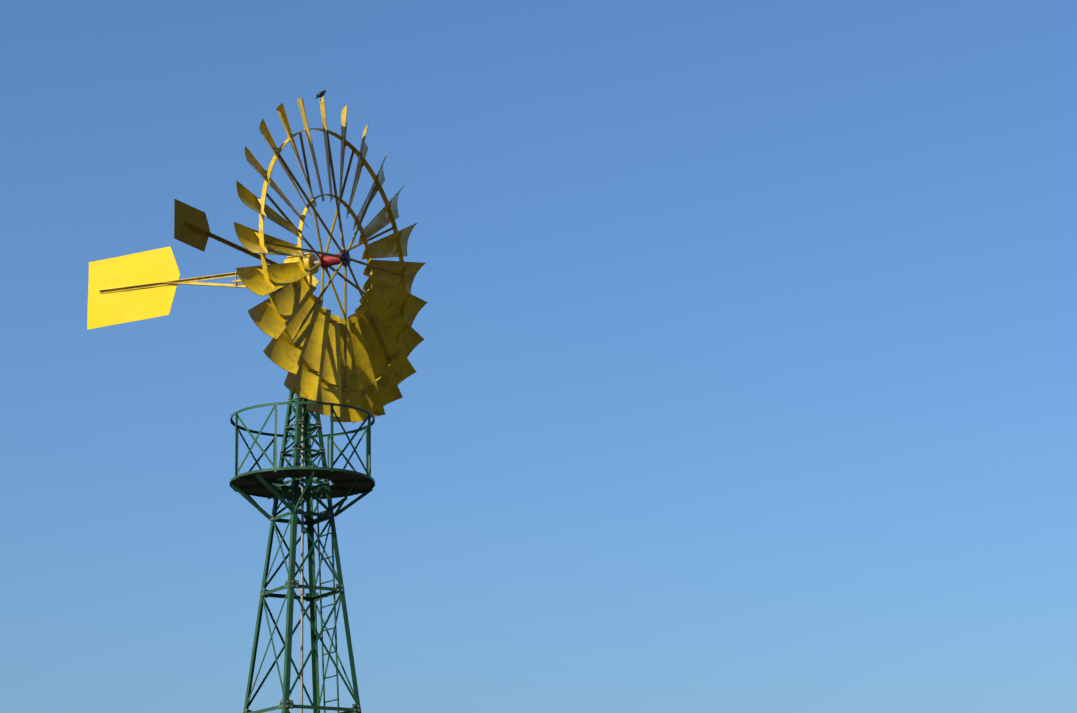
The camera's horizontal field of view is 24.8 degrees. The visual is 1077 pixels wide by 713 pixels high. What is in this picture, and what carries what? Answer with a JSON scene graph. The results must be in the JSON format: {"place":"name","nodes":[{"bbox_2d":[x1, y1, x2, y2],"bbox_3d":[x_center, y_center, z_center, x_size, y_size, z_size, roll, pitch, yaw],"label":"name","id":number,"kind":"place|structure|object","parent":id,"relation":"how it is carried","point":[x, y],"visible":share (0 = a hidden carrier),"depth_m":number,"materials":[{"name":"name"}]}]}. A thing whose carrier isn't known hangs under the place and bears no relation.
{"place":"outdoors","nodes":[
{"label":"outdoors","id":0,"kind":"place"},
{"bbox_2d":[0,0,1076,712],"label":"sky","id":1,"kind":"structure","parent":0,"point":[744,380],"materials":[{"name":"blue"}]},
{"label":"ground","id":2,"kind":"structure","parent":0,"visible":0},
{"bbox_2d":[243,391,360,712],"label":"tower","id":3,"kind":"structure","parent":2,"relation":"on","point":[312,596],"depth_m":32.07,"materials":[{"name":"green metal"}]},
{"bbox_2d":[230,401,374,519],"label":"platform","id":4,"kind":"structure","parent":3,"relation":"on","point":[345,483],"depth_m":32.08,"materials":[{"name":"green paint"}]},
{"bbox_2d":[300,399,304,712],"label":"pump rod","id":5,"kind":"object","parent":3,"relation":"attached to","point":[302,578],"visible":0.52,"depth_m":32.01,"materials":[{"name":"metal"}]},
{"bbox_2d":[284,249,350,286],"bbox_3d":[-3.276,-0.849,33.081,1.681,1.142,0.270,-9,-17,26],"label":"rotor hub","id":6,"kind":"object","parent":3,"relation":"on","point":[311,261],"visible":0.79,"depth_m":32.96,"materials":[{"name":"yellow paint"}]},
{"bbox_2d":[87,246,284,329],"bbox_3d":[-4.865,-1.115,33.983,3.522,1.000,0.091,-9,-17,26],"label":"tail vane","id":7,"kind":"object","parent":6,"relation":"attached to","point":[133,287],"visible":0.9,"depth_m":34.42,"materials":[{"name":"yellow paint"}]},
{"bbox_2d":[174,199,277,264],"bbox_3d":[-4.013,-1.477,32.081,0.062,0.530,2.522,-9,-17,26],"label":"side vane","id":8,"kind":"object","parent":6,"relation":"attached to","point":[191,227],"visible":0.96,"depth_m":31.37,"materials":[{"name":"yellow paint"}]},
{"bbox_2d":[234,96,427,422],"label":"wheel blades","id":9,"kind":"object","parent":6,"relation":"attached to","point":[316,350],"visible":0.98,"depth_m":32.69,"materials":[{"name":"yellow paint"}]},
{"bbox_2d":[315,90,325,98],"bbox_3d":[-2.939,-3.542,33.080,0.170,0.139,0.063,2,-16,-13],"label":"bird","id":10,"kind":"object","parent":9,"relation":"on","point":[320,94],"visible":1,"depth_m":33.06},
{"bbox_2d":[316,485,339,712],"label":"ladder","id":11,"kind":"object","parent":3,"relation":"attached to","point":[323,654],"visible":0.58,"depth_m":32.27,"materials":[{"name":"green metal"}]}
]}

